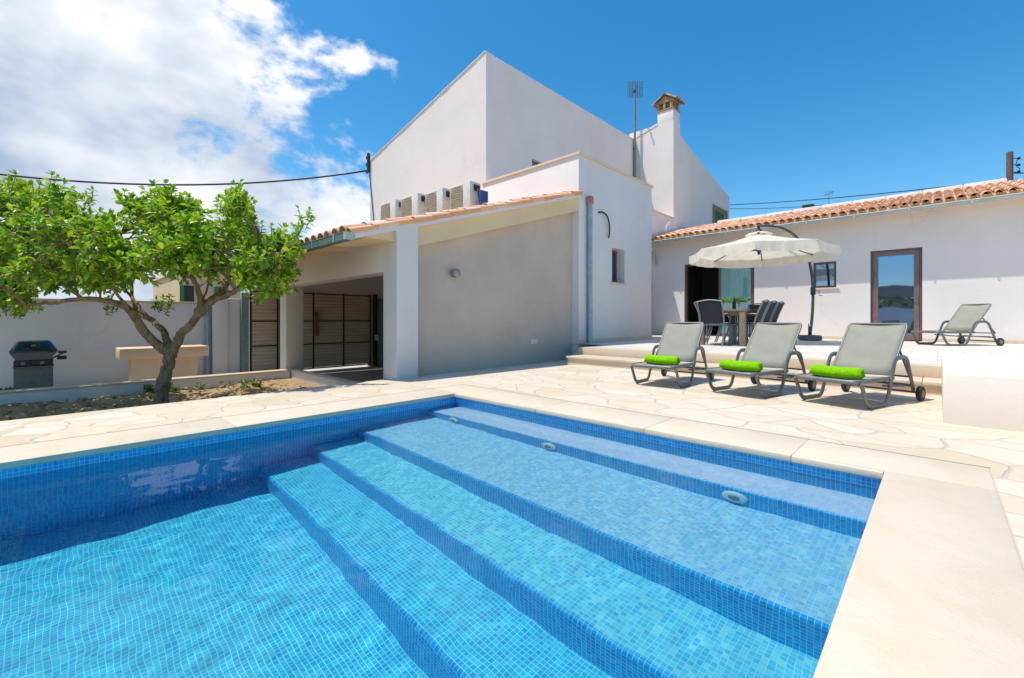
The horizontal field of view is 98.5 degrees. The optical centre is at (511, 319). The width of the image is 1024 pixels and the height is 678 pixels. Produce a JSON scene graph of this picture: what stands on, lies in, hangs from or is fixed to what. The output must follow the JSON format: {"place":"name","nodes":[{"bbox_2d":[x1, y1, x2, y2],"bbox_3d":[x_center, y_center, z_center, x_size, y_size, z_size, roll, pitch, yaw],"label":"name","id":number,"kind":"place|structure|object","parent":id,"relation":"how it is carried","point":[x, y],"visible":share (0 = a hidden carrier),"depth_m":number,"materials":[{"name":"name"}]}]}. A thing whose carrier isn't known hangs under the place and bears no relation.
{"place":"outdoors","nodes":[
{"label":"outdoors","id":0,"kind":"place"},
{"bbox_2d":[0,378,320,420],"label":"soil bed","id":1,"kind":"object","parent":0,"point":[35,410],"visible":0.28,"depth_m":6.74,"materials":[{"name":"brown soil"}]},
{"bbox_2d":[0,369,289,404],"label":"planter wall","id":2,"kind":"structure","parent":1,"relation":"on","point":[71,393],"depth_m":7.25,"materials":[{"name":"paint"}]},
{"bbox_2d":[142,384,154,392],"bbox_3d":[-6.065,1.176,7.405,0.217,0.212,0.240,0,0,-12],"label":"weed","id":3,"kind":"object","parent":1,"relation":"on","point":[148,388],"visible":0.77,"depth_m":7.38,"materials":[{"name":"green plant"}]},
{"bbox_2d":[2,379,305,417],"bbox_3d":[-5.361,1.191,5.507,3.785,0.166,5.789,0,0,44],"label":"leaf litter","id":4,"kind":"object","parent":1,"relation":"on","point":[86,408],"visible":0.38,"depth_m":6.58,"materials":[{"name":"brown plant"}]},
{"bbox_2d":[0,169,315,404],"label":"lemon tree","id":5,"kind":"object","parent":1,"relation":"on","point":[171,224],"visible":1,"depth_m":5.58,"materials":[{"name":"green plant"}]},
{"bbox_2d":[169,383,181,392],"bbox_3d":[-5.744,1.179,7.487,0.230,0.222,0.212,0,0,25],"label":"weed","id":6,"kind":"object","parent":1,"relation":"on","point":[175,388],"visible":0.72,"depth_m":7.47,"materials":[{"name":"green plant"}]},
{"bbox_2d":[195,381,205,389],"bbox_3d":[-5.533,1.179,7.842,0.164,0.163,0.182,0,0,44],"label":"weed","id":7,"kind":"object","parent":1,"relation":"on","point":[201,387],"visible":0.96,"depth_m":7.84,"materials":[{"name":"green plant"}]},
{"bbox_2d":[240,379,251,387],"bbox_3d":[-4.767,1.162,7.886,0.194,0.196,0.268,0,0,-18],"label":"weed","id":8,"kind":"object","parent":1,"relation":"on","point":[245,384],"visible":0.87,"depth_m":7.90,"materials":[{"name":"green plant"}]},
{"bbox_2d":[251,378,263,386],"bbox_3d":[-4.608,1.177,7.986,0.232,0.227,0.210,0,0,44],"label":"weed","id":9,"kind":"object","parent":1,"relation":"on","point":[257,384],"visible":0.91,"depth_m":7.96,"materials":[{"name":"green plant"}]},
{"bbox_2d":[153,269,240,301],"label":"neighbour house","id":10,"kind":"structure","parent":0,"point":[183,292],"depth_m":20.35,"materials":[{"name":"paint"}]},
{"bbox_2d":[180,285,193,301],"bbox_3d":[-14.404,-1.100,19.567,0.100,0.800,0.520,0,0,44],"label":"window","id":11,"kind":"structure","parent":10,"relation":"in","point":[186,292],"depth_m":19.55,"materials":[{"name":"metal"}]},
{"bbox_2d":[215,287,227,293],"bbox_3d":[-13.502,-1.100,20.503,0.100,0.800,0.520,0,0,44],"label":"window","id":12,"kind":"structure","parent":10,"relation":"in","point":[217,289],"depth_m":20.37,"materials":[{"name":"metal"}]},
{"bbox_2d":[304,365,382,381],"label":"driveway","id":13,"kind":"structure","parent":0,"point":[360,373],"depth_m":11.64,"materials":[{"name":"grey concrete"}]},
{"bbox_2d":[0,387,15,390],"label":"weed","id":14,"kind":"object","parent":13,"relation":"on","point":[10,388],"visible":0.2,"depth_m":7.10,"materials":[{"name":"green plant"}]},
{"bbox_2d":[12,363,53,388],"bbox_3d":[-8.302,1.099,7.670,0.500,0.602,0.480,0,0,44],"label":"barbecue stand","id":15,"kind":"object","parent":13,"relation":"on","point":[25,377],"visible":0.57,"depth_m":7.49,"materials":[{"name":"grey metal"}]},
{"bbox_2d":[9,340,66,366],"bbox_3d":[-8.241,0.579,7.691,0.559,0.431,0.685,0,0,44],"label":"barbecue","id":16,"kind":"object","parent":15,"relation":"on","point":[32,353],"visible":1,"depth_m":7.52,"materials":[{"name":"black metal"}]},
{"bbox_2d":[0,298,239,389],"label":"boundary wall","id":17,"kind":"structure","parent":13,"relation":"on","point":[89,336],"depth_m":8.99,"materials":[{"name":"paint"}]},
{"bbox_2d":[116,345,208,380],"bbox_3d":[-7.038,0.975,8.924,0.720,0.850,1.400,0,0,44],"label":"stone table","id":18,"kind":"object","parent":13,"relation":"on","point":[144,362],"visible":0.66,"depth_m":8.61,"materials":[{"name":"stone"}]},
{"bbox_2d":[240,292,248,371],"bbox_3d":[-6.513,0.375,10.751,0.140,2.050,0.160,0,0,44],"label":"gate post","id":19,"kind":"object","parent":13,"relation":"on","point":[244,334],"visible":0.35,"depth_m":10.70,"materials":[{"name":"grey metal"}]},
{"bbox_2d":[249,290,277,371],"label":"driveway gate","id":20,"kind":"structure","parent":19,"relation":"attached to","point":[263,335],"depth_m":11.06,"materials":[{"name":"wood"}]},
{"bbox_2d":[373,295,382,365],"bbox_3d":[-3.994,0.330,13.226,0.210,2.140,0.300,0,0,44],"label":"gate post","id":21,"kind":"object","parent":13,"relation":"on","point":[377,332],"visible":0.94,"depth_m":13.18,"materials":[{"name":"metal"}]},
{"bbox_2d":[279,292,370,369],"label":"driveway gate","id":22,"kind":"structure","parent":21,"relation":"attached to","point":[336,330],"depth_m":12.38,"materials":[{"name":"wood"}]},
{"bbox_2d":[218,190,583,385],"bbox_3d":[-2.798,-0.697,10.134,7.004,4.295,5.412,0,0,44],"label":"carport","id":23,"kind":"object","parent":13,"relation":"on","point":[504,299],"visible":0.87,"depth_m":7.81,"materials":[{"name":"white paint"}]},
{"bbox_2d":[380,199,400,219],"bbox_3d":[-3.074,-2.590,11.533,0.886,0.941,0.340,0,0,44],"label":"air conditioner","id":24,"kind":"object","parent":23,"relation":"on","point":[391,209],"visible":0.27,"depth_m":11.35,"materials":[{"name":"white metal"}]},
{"bbox_2d":[401,193,424,216],"bbox_3d":[-2.361,-2.575,10.846,0.886,0.911,0.340,0,0,44],"label":"air conditioner","id":25,"kind":"object","parent":23,"relation":"on","point":[412,204],"visible":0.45,"depth_m":10.67,"materials":[{"name":"white metal"}]},
{"bbox_2d":[425,188,449,212],"bbox_3d":[-1.634,-2.535,10.145,0.806,0.831,0.340,0,0,44],"label":"air conditioner","id":26,"kind":"object","parent":23,"relation":"on","point":[437,200],"visible":0.41,"depth_m":9.99,"materials":[{"name":"white metal"}]},
{"bbox_2d":[450,269,460,277],"bbox_3d":[-0.944,-0.760,7.299,0.150,0.156,0.156,0,0,44],"label":"wall lamp","id":27,"kind":"object","parent":23,"relation":"attached to","point":[455,273],"visible":1,"depth_m":7.24,"materials":[{"name":"glass"}]},
{"bbox_2d":[450,181,487,209],"bbox_3d":[-0.938,-2.510,9.488,0.880,0.781,0.360,0,0,44],"label":"air conditioner","id":28,"kind":"object","parent":23,"relation":"on","point":[468,194],"visible":0.74,"depth_m":9.32,"materials":[{"name":"white plastic"}]},
{"bbox_2d":[0,402,877,677],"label":"pool water","id":29,"kind":"structure","parent":0,"point":[454,540],"depth_m":1.66,"materials":[{"name":"blue liquid"}]},
{"bbox_2d":[0,397,881,488],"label":"pool wall","id":30,"kind":"structure","parent":0,"point":[731,454],"depth_m":3.05,"materials":[{"name":"blue tile"}]},
{"bbox_2d":[0,384,1023,677],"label":"pool coping","id":31,"kind":"object","parent":30,"relation":"on","point":[934,586],"visible":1,"depth_m":1.63,"materials":[{"name":"beige stone"}]},
{"bbox_2d":[6,384,1023,569],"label":"coping mortar","id":32,"kind":"object","parent":31,"relation":"on","point":[1015,542],"visible":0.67,"depth_m":2.55,"materials":[{"name":"concrete"}]},
{"bbox_2d":[0,360,1023,561],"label":"pool deck","id":33,"kind":"structure","parent":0,"point":[905,423],"depth_m":3.96,"materials":[{"name":"beige stone"}]},
{"bbox_2d":[630,322,713,387],"bbox_3d":[2.033,0.419,5.635,0.688,0.769,1.208,0,0,42],"label":"sun lounger","id":34,"kind":"object","parent":33,"relation":"on","point":[681,340],"visible":0.87,"depth_m":5.78,"materials":[{"name":"grey fabric"}]},
{"bbox_2d":[644,355,679,364],"bbox_3d":[1.841,0.497,5.421,0.426,0.113,0.135,0,0,43],"label":"towel","id":35,"kind":"object","parent":34,"relation":"on","point":[665,360],"visible":1,"depth_m":5.36,"materials":[{"name":"green fabric"}]},
{"bbox_2d":[566,347,941,395],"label":"terrace steps","id":36,"kind":"structure","parent":33,"relation":"on","point":[927,377],"depth_m":6.13,"materials":[{"name":"stone"}]},
{"bbox_2d":[705,322,816,397],"bbox_3d":[2.746,0.419,4.931,1.208,0.769,0.688,0,0,-33],"label":"sun lounger","id":37,"kind":"object","parent":33,"relation":"on","point":[771,344],"visible":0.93,"depth_m":5.00,"materials":[{"name":"grey fabric"}]},
{"bbox_2d":[719,359,762,371],"bbox_3d":[2.454,0.497,4.741,0.135,0.113,0.426,0,0,-37],"label":"towel","id":38,"kind":"object","parent":37,"relation":"on","point":[751,366],"visible":1,"depth_m":4.68,"materials":[{"name":"green fabric"}]},
{"bbox_2d":[793,323,925,408],"bbox_3d":[3.389,0.419,4.354,1.208,0.769,0.688,0,0,-29],"label":"sun lounger","id":39,"kind":"object","parent":33,"relation":"on","point":[872,348],"visible":0.94,"depth_m":4.39,"materials":[{"name":"grey fabric"}]},
{"bbox_2d":[809,365,864,379],"bbox_3d":[3.067,0.497,4.176,0.135,0.113,0.426,0,0,-34],"label":"towel","id":40,"kind":"object","parent":39,"relation":"on","point":[839,372],"visible":1,"depth_m":4.12,"materials":[{"name":"green fabric"}]},
{"bbox_2d":[941,353,1023,431],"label":"garden wall","id":41,"kind":"structure","parent":33,"relation":"on","point":[983,390],"depth_m":3.31,"materials":[{"name":"white paint"}]},
{"bbox_2d":[0,0,1023,300],"label":"sky","id":42,"kind":"structure","parent":0,"point":[785,100],"materials":[{"name":"blue"}]},
{"bbox_2d":[697,312,722,331],"bbox_3d":[7.521,0.105,16.015,1.600,0.847,0.500,0,0,44],"label":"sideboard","id":43,"kind":"object","parent":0,"point":[715,328],"visible":0.03,"depth_m":15.89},
{"bbox_2d":[572,335,1023,363],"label":"terrace floor","id":44,"kind":"structure","parent":0,"point":[913,351],"depth_m":8.36,"materials":[{"name":"stone"}]},
{"bbox_2d":[696,299,730,345],"bbox_3d":[4.140,0.068,9.044,0.522,0.939,0.693,0,0,41],"label":"dining chair","id":45,"kind":"object","parent":44,"relation":"on","point":[711,311],"visible":0.85,"depth_m":8.86,"materials":[{"name":"grey"}]},
{"bbox_2d":[694,301,732,344],"bbox_3d":[4.348,0.068,9.533,0.522,0.939,0.693,0,0,-45],"label":"dining chair","id":46,"kind":"object","parent":44,"relation":"on","point":[695,303],"visible":0.13,"depth_m":9.48,"materials":[{"name":"grey metal"}]},
{"bbox_2d":[708,316,737,343],"bbox_3d":[4.778,0.068,9.979,0.693,0.939,0.522,0,0,45],"label":"dining chair","id":47,"kind":"object","parent":44,"relation":"on","point":[719,329],"visible":0.13,"depth_m":9.94,"materials":[{"name":"grey metal"}]},
{"bbox_2d":[699,309,757,345],"bbox_3d":[4.950,0.164,9.702,0.900,0.734,2.040,0,0,44],"label":"dining table","id":48,"kind":"object","parent":44,"relation":"on","point":[741,314],"visible":0.46,"depth_m":8.80,"materials":[{"name":"brown wood"}]},
{"bbox_2d":[720,297,733,308],"bbox_3d":[4.709,-0.350,9.710,0.290,0.291,0.335,0,0,-13],"label":"potted plant","id":49,"kind":"object","parent":48,"relation":"on","point":[726,303],"visible":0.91,"depth_m":9.65,"materials":[{"name":"green plant"}]},
{"bbox_2d":[732,296,735,308],"bbox_3d":[4.852,-0.363,9.643,0.076,0.316,0.075,0,0,44],"label":"bottle","id":50,"kind":"object","parent":48,"relation":"on","point":[734,305],"visible":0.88,"depth_m":9.62,"materials":[{"name":"black glass"}]},
{"bbox_2d":[735,296,751,308],"bbox_3d":[4.979,-0.353,9.574,0.306,0.296,0.315,0,0,-16],"label":"potted plant","id":51,"kind":"object","parent":48,"relation":"on","point":[741,302],"visible":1,"depth_m":9.52,"materials":[{"name":"green plant"}]},
{"bbox_2d":[716,307,750,341],"bbox_3d":[5.196,0.068,10.412,0.522,0.939,0.693,0,0,-44],"label":"dining chair","id":52,"kind":"object","parent":44,"relation":"on","point":[726,319],"visible":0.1,"depth_m":10.42,"materials":[{"name":"grey metal"}]},
{"bbox_2d":[728,299,769,344],"bbox_3d":[4.874,0.068,9.082,0.693,0.939,0.522,0,0,43],"label":"dining chair","id":53,"kind":"object","parent":44,"relation":"on","point":[763,306],"visible":0.67,"depth_m":8.96,"materials":[{"name":"black fabric"}]},
{"bbox_2d":[746,303,760,340],"bbox_3d":[5.855,0.068,10.615,0.522,0.939,0.693,0,0,42],"label":"dining chair","id":54,"kind":"object","parent":44,"relation":"on","point":[753,306],"visible":0.09,"depth_m":10.88,"materials":[{"name":"grey metal"}]},
{"bbox_2d":[737,300,777,343],"bbox_3d":[5.289,0.068,9.512,0.693,0.939,0.522,0,0,45],"label":"dining chair","id":55,"kind":"object","parent":44,"relation":"on","point":[770,309],"visible":0.49,"depth_m":9.36,"materials":[{"name":"black fabric"}]},
{"bbox_2d":[689,225,840,340],"bbox_3d":[5.975,-0.854,10.220,3.359,2.769,2.942,0,0,9],"label":"parasol","id":56,"kind":"object","parent":44,"relation":"on","point":[758,247],"visible":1,"depth_m":10.46,"materials":[{"name":"white fabric"}]},
{"bbox_2d":[746,301,784,342],"bbox_3d":[5.706,0.068,9.945,0.693,0.939,0.522,0,0,44],"label":"dining chair","id":57,"kind":"object","parent":44,"relation":"on","point":[776,312],"visible":0.48,"depth_m":9.82,"materials":[{"name":"black fabric"}]},
{"bbox_2d":[910,303,1004,345],"bbox_3d":[9.162,0.106,9.164,1.353,0.862,0.770,0,0,-4],"label":"sun lounger","id":58,"kind":"object","parent":44,"relation":"on","point":[966,318],"visible":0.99,"depth_m":9.14,"materials":[{"name":"grey"}]},
{"label":"ground","id":59,"kind":"structure","parent":0,"visible":0},
{"bbox_2d":[366,50,728,354],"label":"house","id":60,"kind":"structure","parent":59,"relation":"on","point":[496,128],"depth_m":12.59,"materials":[{"name":"white paint"}]},
{"bbox_2d":[0,170,365,185],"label":"overhead cable","id":61,"kind":"object","parent":60,"relation":"attached to","point":[187,184],"visible":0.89,"depth_m":14.59,"materials":[{"name":"black rubber"}]},
{"bbox_2d":[598,211,609,237],"bbox_3d":[2.162,-2.209,10.294,0.412,0.583,0.081,0,0,-39],"label":"cable stub","id":62,"kind":"object","parent":60,"relation":"attached to","point":[608,221],"visible":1,"depth_m":10.37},
{"bbox_2d":[611,250,625,284],"bbox_3d":[2.516,-1.291,10.923,0.320,0.872,0.680,0,0,44],"label":"window","id":63,"kind":"structure","parent":60,"relation":"in","point":[614,253],"depth_m":11.14,"materials":[{"name":"brown metal"}]},
{"bbox_2d":[627,80,642,177],"bbox_3d":[4.811,-7.256,17.497,0.464,4.513,0.678,0,0,44],"label":"tv aerial","id":64,"kind":"object","parent":60,"relation":"attached to","point":[633,91],"visible":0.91,"depth_m":17.55,"materials":[{"name":"grey metal"}]},
{"bbox_2d":[652,178,1023,343],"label":"annex","id":65,"kind":"object","parent":59,"relation":"on","point":[932,259],"visible":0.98,"depth_m":11.18,"materials":[{"name":"white paint"}]},
{"bbox_2d":[685,264,753,336],"bbox_3d":[6.551,-0.644,13.992,2.106,2.346,0.120,0,0,44],"label":"sliding door","id":66,"kind":"structure","parent":65,"relation":"in","point":[686,266],"depth_m":13.93,"materials":[{"name":"brown metal"}]},
{"bbox_2d":[723,268,750,333],"bbox_3d":[7.137,-0.648,13.844,1.020,2.300,0.060,0,0,44],"label":"glass door","id":67,"kind":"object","parent":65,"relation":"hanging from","point":[736,282],"visible":0.28,"depth_m":13.90,"materials":[{"name":"glass"}]},
{"bbox_2d":[813,261,838,289],"bbox_3d":[8.500,-1.186,12.002,0.636,0.743,0.160,0,0,44],"label":"window","id":68,"kind":"structure","parent":65,"relation":"in","point":[824,273],"depth_m":12.02,"materials":[{"name":"blue glass"}]},
{"bbox_2d":[871,247,921,340],"bbox_3d":[9.561,-0.607,11.003,0.970,2.272,0.165,0,0,44],"label":"glazed door","id":69,"kind":"structure","parent":65,"relation":"in","point":[896,275],"depth_m":10.97,"materials":[{"name":"brown metal"}]},
{"bbox_2d":[1006,151,1020,181],"bbox_3d":[17.604,-2.236,15.502,0.477,7.272,0.212,0,0,-1],"label":"utility pole","id":70,"kind":"object","parent":59,"relation":"on","point":[1009,167],"visible":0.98,"depth_m":15.46,"materials":[{"name":"wood"}]},
{"bbox_2d":[729,205,821,208],"bbox_3d":[14.653,-5.459,19.801,0.030,1.148,10.186,0,0,-34],"label":"overhead cable","id":71,"kind":"object","parent":70,"relation":"attached to","point":[769,208],"visible":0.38,"depth_m":22.46,"materials":[{"name":"black rubber"}]},
{"bbox_2d":[729,183,968,204],"bbox_3d":[14.597,-5.572,19.750,0.040,1.340,10.207,0,0,-34],"label":"overhead cable","id":72,"kind":"object","parent":70,"relation":"attached to","point":[846,196],"visible":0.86,"depth_m":19.39,"materials":[{"name":"black rubber"}]}
]}

